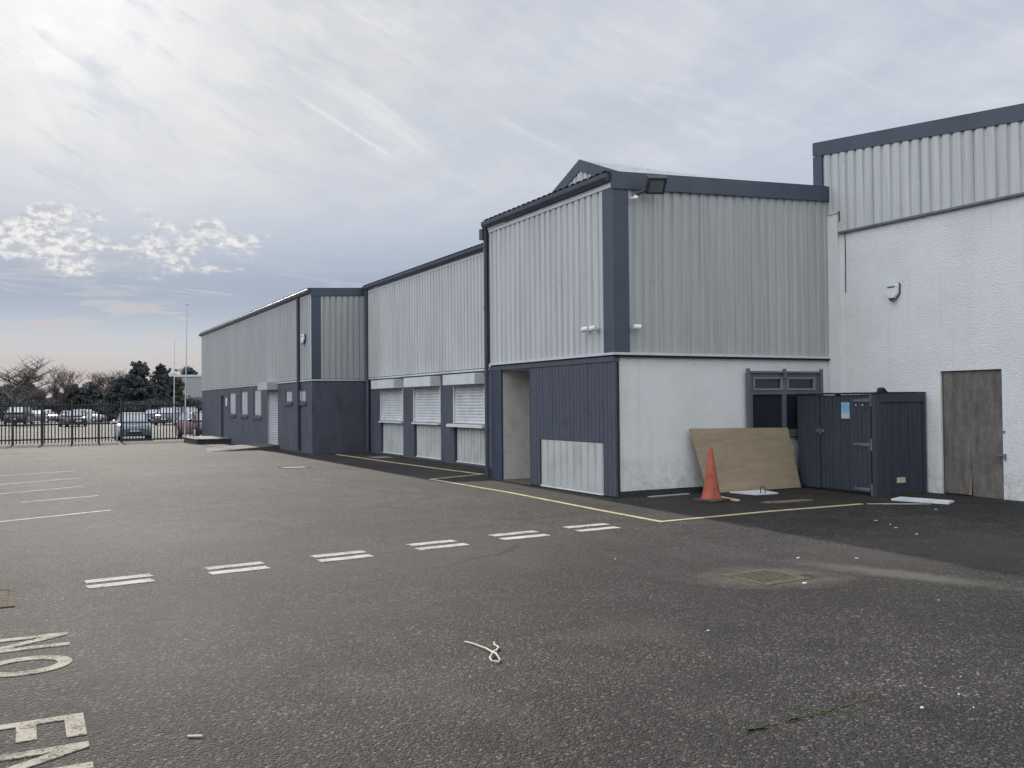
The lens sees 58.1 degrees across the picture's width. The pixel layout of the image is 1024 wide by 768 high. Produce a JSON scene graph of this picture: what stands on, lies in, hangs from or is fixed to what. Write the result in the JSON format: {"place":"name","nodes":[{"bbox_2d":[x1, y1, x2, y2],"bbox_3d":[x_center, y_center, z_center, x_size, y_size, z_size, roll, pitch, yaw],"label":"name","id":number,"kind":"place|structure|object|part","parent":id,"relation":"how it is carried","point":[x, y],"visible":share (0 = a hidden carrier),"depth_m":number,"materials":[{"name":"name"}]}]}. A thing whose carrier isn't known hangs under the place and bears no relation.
{"place":"outdoors","nodes":[
{"label":"outdoors","id":0,"kind":"place"},
{"bbox_2d":[0,421,201,443],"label":"car park","id":1,"kind":"structure","parent":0,"point":[46,432],"depth_m":62.99,"materials":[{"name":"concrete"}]},
{"bbox_2d":[3,406,32,424],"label":"parked car","id":2,"kind":"object","parent":1,"relation":"on","point":[18,415],"visible":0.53,"depth_m":90.35,"materials":[{"name":"silver glass"}]},
{"bbox_2d":[0,355,59,423],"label":"bare tree","id":3,"kind":"object","parent":1,"relation":"on","point":[19,383],"visible":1,"depth_m":96.59,"materials":[{"name":"brown plant"}]},
{"bbox_2d":[29,410,57,422],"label":"parked car","id":4,"kind":"object","parent":1,"relation":"on","point":[46,416],"visible":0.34,"depth_m":105.18,"materials":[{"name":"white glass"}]},
{"bbox_2d":[57,410,87,426],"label":"parked car","id":5,"kind":"object","parent":1,"relation":"on","point":[80,416],"visible":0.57,"depth_m":83.06,"materials":[{"name":"silver glass"}]},
{"bbox_2d":[80,410,106,422],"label":"parked car","id":6,"kind":"object","parent":1,"relation":"on","point":[90,415],"visible":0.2,"depth_m":103.14,"materials":[{"name":"silver metal"}]},
{"bbox_2d":[76,399,116,420],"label":"evergreen shrub","id":7,"kind":"object","parent":1,"relation":"on","point":[102,400],"visible":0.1,"depth_m":110.77,"materials":[{"name":"green plant"}]},
{"bbox_2d":[87,370,127,393],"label":"bare tree","id":8,"kind":"object","parent":1,"relation":"on","point":[100,381],"visible":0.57,"depth_m":118.68,"materials":[{"name":"brown plant"}]},
{"bbox_2d":[102,375,129,418],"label":"evergreen tree","id":9,"kind":"object","parent":1,"relation":"on","point":[115,388],"visible":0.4,"depth_m":107.03,"materials":[{"name":"green plant"}]},
{"bbox_2d":[113,413,153,439],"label":"parked car","id":10,"kind":"object","parent":1,"relation":"on","point":[118,419],"visible":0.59,"depth_m":49.15,"materials":[{"name":"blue metal"}]},
{"bbox_2d":[117,361,161,414],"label":"evergreen tree","id":11,"kind":"object","parent":1,"relation":"on","point":[138,385],"visible":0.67,"depth_m":104.44,"materials":[{"name":"green plant"}]},
{"bbox_2d":[112,398,167,419],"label":"evergreen shrub","id":12,"kind":"object","parent":1,"relation":"on","point":[118,411],"visible":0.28,"depth_m":100.84,"materials":[{"name":"green plant"}]},
{"bbox_2d":[146,409,158,422],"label":"parked car","id":13,"kind":"object","parent":1,"relation":"on","point":[150,414],"visible":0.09,"depth_m":97.06,"materials":[{"name":"silver metal"}]},
{"bbox_2d":[150,363,173,406],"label":"evergreen tree","id":14,"kind":"object","parent":1,"relation":"on","point":[162,377],"visible":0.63,"depth_m":111.50,"materials":[{"name":"green plant"}]},
{"bbox_2d":[155,407,180,424],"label":"parked car","id":15,"kind":"object","parent":1,"relation":"on","point":[167,415],"visible":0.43,"depth_m":86.48,"materials":[{"name":"silver metal"}]},
{"bbox_2d":[173,340,174,431],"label":"flagpole","id":16,"kind":"object","parent":1,"relation":"on","point":[174,386],"visible":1,"depth_m":62.55,"materials":[{"name":"white metal"}]},
{"bbox_2d":[166,377,191,406],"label":"evergreen tree","id":17,"kind":"object","parent":1,"relation":"on","point":[179,389],"visible":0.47,"depth_m":117.30,"materials":[{"name":"green plant"}]},
{"bbox_2d":[168,399,201,410],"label":"evergreen shrub","id":18,"kind":"object","parent":1,"relation":"on","point":[194,400],"visible":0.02,"depth_m":111.17,"materials":[{"name":"green plant"}]},
{"bbox_2d":[173,395,201,403],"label":"evergreen shrub","id":19,"kind":"object","parent":1,"relation":"on","point":[189,396],"visible":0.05,"depth_m":121.47,"materials":[{"name":"green plant"}]},
{"bbox_2d":[174,412,201,436],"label":"parked car","id":20,"kind":"object","parent":1,"relation":"on","point":[187,423],"visible":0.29,"depth_m":51.72,"materials":[{"name":"red metal"}]},
{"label":"side window","id":21,"kind":"part","parent":20,"relation":"part of","materials":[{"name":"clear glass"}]},
{"bbox_2d":[179,407,201,412],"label":"parked car","id":22,"kind":"object","parent":1,"relation":"on","point":[187,409],"visible":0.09,"depth_m":95.19,"materials":[{"name":"white glass"}]},
{"bbox_2d":[169,375,203,399],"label":"warehouse","id":23,"kind":"structure","parent":0,"point":[193,385],"depth_m":135.02,"materials":[{"name":"white metal"}]},
{"bbox_2d":[0,420,1023,767],"bbox_3d":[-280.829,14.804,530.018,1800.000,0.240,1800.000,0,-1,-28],"label":"ground","id":24,"kind":"structure","parent":0,"point":[612,652],"depth_m":6.64,"materials":[{"name":"grey asphalt"}]},
{"bbox_2d":[0,407,7,418],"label":"evergreen shrub","id":25,"kind":"object","parent":24,"relation":"on","point":[3,408],"visible":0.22,"depth_m":120.67,"materials":[{"name":"green plant"}]},
{"bbox_2d":[0,588,15,607],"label":"manhole cover","id":26,"kind":"object","parent":24,"relation":"on","point":[5,600],"visible":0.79,"depth_m":7.69,"materials":[{"name":"metal"}]},
{"bbox_2d":[0,396,35,420],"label":"evergreen shrub","id":27,"kind":"object","parent":24,"relation":"on","point":[8,400],"visible":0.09,"depth_m":124.76,"materials":[{"name":"green plant"}]},
{"bbox_2d":[17,399,40,404],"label":"evergreen shrub","id":28,"kind":"object","parent":24,"relation":"on","point":[32,402],"visible":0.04,"depth_m":130.84,"materials":[{"name":"green plant"}]},
{"bbox_2d":[22,388,49,402],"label":"bare tree","id":29,"kind":"object","parent":24,"relation":"on","point":[42,396],"visible":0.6,"depth_m":134.54,"materials":[{"name":"brown plant"}]},
{"bbox_2d":[0,632,72,676],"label":"road lettering","id":30,"kind":"object","parent":24,"relation":"on","point":[63,661],"visible":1,"depth_m":5.90,"materials":[{"name":"beige paint"}]},
{"bbox_2d":[0,478,76,484],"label":"parking bay line","id":31,"kind":"object","parent":24,"relation":"on","point":[38,481],"visible":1,"depth_m":19.65,"materials":[{"name":"paint"}]},
{"bbox_2d":[2,486,83,493],"bbox_3d":[-9.664,2.013,16.493,0.085,0.004,4.414,-1,-1,30],"label":"parking bay line","id":32,"kind":"object","parent":24,"relation":"on","point":[45,489],"visible":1,"depth_m":17.73,"materials":[{"name":"paint"}]},
{"bbox_2d":[0,713,93,767],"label":"road lettering","id":33,"kind":"object","parent":24,"relation":"on","point":[75,726],"visible":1,"depth_m":4.40,"materials":[{"name":"beige paint"}]},
{"bbox_2d":[0,510,110,521],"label":"parking bay line","id":34,"kind":"object","parent":24,"relation":"on","point":[56,515],"visible":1,"depth_m":13.48,"materials":[{"name":"paint"}]},
{"bbox_2d":[0,381,110,404],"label":"wood","id":35,"kind":"object","parent":24,"relation":"on","point":[52,398],"visible":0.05,"depth_m":152.53,"materials":[{"name":"plant"}]},
{"bbox_2d":[31,400,83,414],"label":"evergreen shrub","id":36,"kind":"object","parent":24,"relation":"on","point":[46,407],"visible":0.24,"depth_m":127.20,"materials":[{"name":"green plant"}]},
{"bbox_2d":[0,400,117,445],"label":"metal fence","id":37,"kind":"object","parent":24,"relation":"on","point":[43,424],"visible":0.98,"depth_m":43.85,"materials":[{"name":"metal"}]},
{"bbox_2d":[110,421,117,439],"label":"gate post sign","id":38,"kind":"object","parent":37,"relation":"attached to","point":[110,429],"visible":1,"depth_m":45.37,"materials":[{"name":"white plastic"}]},
{"bbox_2d":[21,495,96,502],"bbox_3d":[-7.787,1.985,15.916,0.088,0.004,1.342,-1,-1,38],"label":"parking bay line","id":39,"kind":"object","parent":24,"relation":"on","point":[57,499],"visible":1,"depth_m":15.82,"materials":[{"name":"paint"}]},
{"bbox_2d":[44,363,86,410],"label":"bare tree","id":40,"kind":"object","parent":24,"relation":"on","point":[55,391],"visible":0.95,"depth_m":123.73,"materials":[{"name":"brown plant"}]},
{"bbox_2d":[60,384,86,410],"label":"evergreen tree","id":41,"kind":"object","parent":24,"relation":"on","point":[74,395],"visible":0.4,"depth_m":129.14,"materials":[{"name":"green plant"}]},
{"bbox_2d":[80,382,106,409],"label":"evergreen tree","id":42,"kind":"object","parent":24,"relation":"on","point":[91,395],"visible":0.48,"depth_m":127.11,"materials":[{"name":"green plant"}]},
{"bbox_2d":[84,573,155,588],"bbox_3d":[-3.575,1.796,8.409,0.617,0.005,0.440,0,-1,-35],"label":"give way dash","id":43,"kind":"object","parent":24,"relation":"on","point":[118,583],"visible":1,"depth_m":8.38,"materials":[{"name":"white paint"}]},
{"bbox_2d":[120,400,184,441],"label":"yard gate","id":44,"kind":"structure","parent":24,"relation":"on","point":[145,405],"depth_m":46.48,"materials":[{"name":"metal"}]},
{"bbox_2d":[171,366,198,374],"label":"evergreen tree","id":45,"kind":"object","parent":24,"relation":"on","point":[191,371],"visible":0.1,"depth_m":149.46,"materials":[{"name":"green plant"}]},
{"bbox_2d":[184,303,187,435],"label":"flagpole","id":46,"kind":"object","parent":24,"relation":"on","point":[185,379],"visible":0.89,"depth_m":46.32,"materials":[{"name":"white metal"}]},
{"bbox_2d":[188,400,199,435],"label":"metal fence","id":47,"kind":"object","parent":24,"relation":"on","point":[197,432],"visible":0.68,"depth_m":47.96,"materials":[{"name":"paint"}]},
{"bbox_2d":[187,734,202,736],"bbox_3d":[-1.528,1.694,4.439,0.071,0.011,0.011,-1,-1,-1],"label":"cigarette butt","id":48,"kind":"object","parent":24,"relation":"on","point":[201,735],"visible":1,"depth_m":4.43,"materials":[{"name":"paper"}]},
{"bbox_2d":[183,436,230,443],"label":"door step","id":49,"kind":"object","parent":24,"relation":"on","point":[205,440],"depth_m":41.14,"materials":[{"name":"concrete"}]},
{"bbox_2d":[204,561,270,574],"bbox_3d":[-2.687,1.800,9.016,0.579,0.005,0.499,0,-1,-28],"label":"give way dash","id":50,"kind":"object","parent":24,"relation":"on","point":[236,570],"visible":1,"depth_m":8.99,"materials":[{"name":"white paint"}]},
{"bbox_2d":[206,443,278,451],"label":"concrete ramp","id":51,"kind":"structure","parent":24,"relation":"on","point":[255,446],"depth_m":33.32,"materials":[{"name":"grey concrete"}]},
{"bbox_2d":[199,288,372,453],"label":"warehouse block","id":52,"kind":"structure","parent":24,"relation":"on","point":[269,376],"depth_m":31.65,"materials":[{"name":"paint"}]},
{"bbox_2d":[223,396,223,436],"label":"door","id":53,"kind":"structure","parent":52,"relation":"in","point":[223,396],"depth_m":43.20,"materials":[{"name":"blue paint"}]},
{"bbox_2d":[227,392,235,416],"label":"window","id":54,"kind":"structure","parent":52,"relation":"in","point":[232,394],"depth_m":41.14,"materials":[{"name":"glass"}]},
{"bbox_2d":[239,390,247,417],"bbox_3d":[-11.256,0.847,38.762,0.150,1.150,1.580,0,-1,-28],"label":"window","id":55,"kind":"structure","parent":52,"relation":"in","point":[243,393],"depth_m":38.91,"materials":[{"name":"glass"}]},
{"bbox_2d":[251,389,261,418],"bbox_3d":[-10.099,0.793,36.580,0.150,1.190,1.560,0,-1,-28],"label":"window","id":56,"kind":"structure","parent":52,"relation":"in","point":[257,393],"depth_m":36.74,"materials":[{"name":"glass"}]},
{"bbox_2d":[283,390,292,405],"bbox_3d":[-7.812,0.476,32.264,0.150,0.550,1.180,0,-1,-28],"label":"window","id":57,"kind":"structure","parent":52,"relation":"in","point":[288,392],"depth_m":32.32,"materials":[{"name":"glass"}]},
{"bbox_2d":[295,389,306,404],"bbox_3d":[-6.996,0.443,30.722,0.150,0.540,1.190,0,-1,-28],"label":"window","id":58,"kind":"structure","parent":52,"relation":"in","point":[302,391],"depth_m":30.70,"materials":[{"name":"glass"}]},
{"bbox_2d":[301,334,305,343],"bbox_3d":[-6.871,-1.466,30.298,0.088,0.360,0.318,0,-1,-28],"label":"alarm box","id":59,"kind":"object","parent":52,"relation":"attached to","point":[303,338],"visible":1,"depth_m":30.20,"materials":[{"name":"white plastic"}]},
{"bbox_2d":[278,466,310,468],"bbox_3d":[-5.498,2.123,23.296,0.700,0.040,0.600,0,-1,-28],"label":"manhole cover","id":60,"kind":"object","parent":24,"relation":"on","point":[294,467],"visible":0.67,"depth_m":23.24,"materials":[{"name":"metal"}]},
{"bbox_2d":[310,550,373,561],"bbox_3d":[-1.783,1.805,9.663,0.614,0.005,0.507,0,-1,-28],"label":"give way dash","id":61,"kind":"object","parent":24,"relation":"on","point":[342,558],"visible":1,"depth_m":9.64,"materials":[{"name":"white paint"}]},
{"bbox_2d":[406,540,468,549],"bbox_3d":[-0.850,1.810,10.377,0.639,0.005,0.468,0,-1,-33],"label":"give way dash","id":62,"kind":"object","parent":24,"relation":"on","point":[437,547],"visible":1,"depth_m":10.37,"materials":[{"name":"white paint"}]},
{"bbox_2d":[361,243,528,467],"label":"warehouse block","id":63,"kind":"structure","parent":24,"relation":"on","point":[424,358],"depth_m":25.67,"materials":[{"name":"paint"}]},
{"bbox_2d":[464,641,500,662],"bbox_3d":[-0.134,1.701,5.925,0.181,0.034,0.554,0,-1,-21],"label":"twine","id":64,"kind":"object","parent":24,"relation":"on","point":[497,648],"visible":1,"depth_m":5.91,"materials":[{"name":"beige fabric"}]},
{"bbox_2d":[489,530,550,539],"bbox_3d":[0.089,1.816,11.070,0.662,0.005,0.516,0,-1,-28],"label":"give way dash","id":65,"kind":"object","parent":24,"relation":"on","point":[519,537],"visible":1,"depth_m":11.04,"materials":[{"name":"white paint"}]},
{"bbox_2d":[564,523,620,531],"bbox_3d":[1.023,1.819,11.701,0.674,0.005,0.517,0,-1,-28],"label":"give way dash","id":66,"kind":"object","parent":24,"relation":"on","point":[592,529],"visible":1,"depth_m":11.68,"materials":[{"name":"white paint"}]},
{"bbox_2d":[479,170,830,497],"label":"warehouse block","id":67,"kind":"structure","parent":24,"relation":"on","point":[716,289],"depth_m":16.42,"materials":[{"name":"metal"}]},
{"bbox_2d":[581,326,589,331],"bbox_3d":[1.258,-0.937,15.820,0.147,0.101,0.145,0,-1,-28],"label":"security camera","id":68,"kind":"object","parent":67,"relation":"attached to","point":[585,329],"visible":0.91,"depth_m":15.79,"materials":[{"name":"white plastic"}]},
{"bbox_2d":[589,325,598,331],"bbox_3d":[1.388,-0.943,15.604,0.129,0.106,0.138,0,-2,-42],"label":"security camera","id":69,"kind":"object","parent":67,"relation":"attached to","point":[593,328],"visible":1,"depth_m":15.56,"materials":[{"name":"white plastic"}]},
{"bbox_2d":[630,195,638,200],"bbox_3d":[2.046,-3.090,15.348,0.101,0.090,0.145,0,-1,-28],"label":"motion sensor","id":70,"kind":"object","parent":67,"relation":"attached to","point":[635,198],"visible":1,"depth_m":15.30,"materials":[{"name":"white plastic"}]},
{"bbox_2d":[632,324,641,329],"bbox_3d":[2.082,-0.945,15.312,0.145,0.101,0.147,0,-1,-28],"label":"security camera","id":71,"kind":"object","parent":67,"relation":"attached to","point":[636,326],"visible":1,"depth_m":15.27,"materials":[{"name":"white plastic"}]},
{"bbox_2d":[552,159,722,192],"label":"gabled hall","id":72,"kind":"structure","parent":67,"relation":"attached to","point":[581,169],"depth_m":22.48,"materials":[{"name":"metal"}]},
{"bbox_2d":[635,175,667,194],"bbox_3d":[2.318,-3.311,15.358,0.479,0.318,0.306,0,-1,-10],"label":"floodlight","id":73,"kind":"object","parent":67,"relation":"attached to","point":[655,184],"visible":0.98,"depth_m":15.33,"materials":[{"name":"plastic"}]},
{"bbox_2d":[746,368,822,435],"bbox_3d":[5.022,0.341,16.974,1.860,1.240,0.110,0,-1,-28],"label":"window","id":74,"kind":"structure","parent":67,"relation":"in","point":[771,397],"depth_m":16.91,"materials":[{"name":"grey glass"}]},
{"bbox_2d":[720,568,812,585],"bbox_3d":[2.292,1.772,8.336,0.580,0.065,0.580,0,-1,-31],"label":"drain cover","id":75,"kind":"object","parent":24,"relation":"on","point":[765,577],"visible":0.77,"depth_m":8.32,"materials":[{"name":"metal"}]},
{"bbox_2d":[744,700,865,732],"bbox_3d":[1.501,1.678,4.660,0.896,0.006,0.043,0,-1,-31],"label":"moss","id":76,"kind":"object","parent":24,"relation":"on","point":[790,720],"visible":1,"depth_m":4.62,"materials":[{"name":"green plant"}]},
{"bbox_2d":[866,503,916,503],"bbox_3d":[5.861,1.818,13.977,0.924,0.006,0.055,-1,-1,6],"label":"boundary line","id":77,"kind":"object","parent":24,"relation":"on","point":[891,503],"visible":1,"depth_m":14.01,"materials":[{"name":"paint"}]},
{"bbox_2d":[0,0,1023,397],"label":"sky","id":78,"kind":"structure","parent":0,"point":[228,160],"materials":[{"name":"grey"}]},
{"bbox_2d":[341,452,1023,520],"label":"pavement","id":79,"kind":"structure","parent":0,"point":[663,508],"depth_m":14.87,"materials":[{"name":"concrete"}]},
{"bbox_2d":[367,456,396,458],"bbox_3d":[-3.893,2.188,27.314,0.660,0.040,1.000,0,-1,-28],"label":"manhole cover","id":80,"kind":"object","parent":79,"relation":"on","point":[375,457],"visible":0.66,"depth_m":27.21,"materials":[{"name":"metal"}]},
{"bbox_2d":[336,454,861,521],"bbox_3d":[-0.662,2.020,21.181,3.863,0.007,18.470,0,-1,-28],"label":"boundary line","id":81,"kind":"object","parent":79,"relation":"on","point":[604,510],"visible":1,"depth_m":13.82,"materials":[{"name":"yellow paint"}]},
{"bbox_2d":[648,493,689,496],"bbox_3d":[2.633,1.871,15.499,0.875,0.015,0.080,0,-1,-31],"label":"thin batten","id":82,"kind":"object","parent":79,"relation":"on","point":[670,495],"visible":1,"depth_m":15.48,"materials":[{"name":"grey wood"}]},
{"bbox_2d":[693,447,728,502],"bbox_3d":[3.164,1.431,14.659,0.420,0.855,0.420,-2,-2,42],"label":"traffic cone","id":83,"kind":"object","parent":79,"relation":"on","point":[711,492],"visible":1,"depth_m":14.57,"materials":[{"name":"plastic"}]},
{"bbox_2d":[721,496,739,500],"bbox_3d":[3.478,1.844,14.815,0.084,0.024,0.554,0,-1,-17],"label":"wood offcut","id":84,"kind":"object","parent":79,"relation":"on","point":[732,499],"visible":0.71,"depth_m":14.64,"materials":[{"name":"beige wood"}]},
{"bbox_2d":[689,428,800,492],"bbox_3d":[4.139,1.319,16.268,2.290,1.107,0.303,0,-1,-28],"label":"plywood sheet","id":85,"kind":"object","parent":79,"relation":"on","point":[746,459],"visible":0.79,"depth_m":16.30,"materials":[{"name":"brown wood"}]},
{"bbox_2d":[730,490,777,494],"bbox_3d":[4.186,1.854,15.739,0.700,0.020,0.590,0,-1,-28],"label":"white board","id":86,"kind":"object","parent":79,"relation":"on","point":[752,492],"visible":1,"depth_m":15.65,"materials":[{"name":"white wood"}]},
{"bbox_2d":[761,499,813,503],"bbox_3d":[4.310,1.832,14.370,0.899,0.016,0.202,0,-1,-23],"label":"muddy plank","id":87,"kind":"object","parent":79,"relation":"on","point":[787,501],"visible":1,"depth_m":14.31,"materials":[{"name":"brown wood"}]},
{"bbox_2d":[796,387,926,495],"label":"bin store","id":88,"kind":"structure","parent":79,"relation":"on","point":[874,444],"depth_m":15.57,"materials":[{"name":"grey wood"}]},
{"bbox_2d":[816,394,872,495],"bbox_3d":[5.692,1.022,15.818,0.052,1.680,1.344,0,-1,-22],"label":"door","id":89,"kind":"structure","parent":88,"relation":"in","point":[846,444],"depth_m":15.74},
{"bbox_2d":[841,402,849,418],"bbox_3d":[5.706,0.453,15.769,0.009,0.275,0.202,0,-1,-22],"label":"notice","id":90,"kind":"object","parent":88,"relation":"attached to","point":[845,410],"visible":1,"depth_m":15.76,"materials":[{"name":"blue paper"}]},
{"bbox_2d":[897,477,905,482],"bbox_3d":[6.489,1.601,15.366,0.200,0.090,0.009,0,-1,-28],"label":"label plate","id":91,"kind":"object","parent":88,"relation":"attached to","point":[901,479],"visible":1,"depth_m":15.36,"materials":[{"name":"beige plastic"}]},
{"bbox_2d":[891,497,953,503],"bbox_3d":[6.388,1.805,14.297,0.879,0.029,0.404,-2,-2,44],"label":"white strip","id":92,"kind":"object","parent":79,"relation":"on","point":[923,500],"visible":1,"depth_m":14.22,"materials":[{"name":"white plastic"}]},
{"bbox_2d":[812,103,1023,500],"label":"white building","id":93,"kind":"structure","parent":0,"point":[928,216],"depth_m":15.46,"materials":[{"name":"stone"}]},
{"bbox_2d":[886,283,900,300],"bbox_3d":[6.726,-1.621,16.282,0.088,0.312,0.276,0,-1,-28],"label":"alarm box","id":94,"kind":"object","parent":93,"relation":"attached to","point":[893,291],"visible":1,"depth_m":16.22,"materials":[{"name":"white plastic"}]},
{"bbox_2d":[942,369,1006,498],"bbox_3d":[7.550,0.798,14.987,0.243,2.060,1.178,0,-1,-28],"label":"door","id":95,"kind":"structure","parent":93,"relation":"in","point":[973,455],"depth_m":15.00,"materials":[{"name":"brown wood"}]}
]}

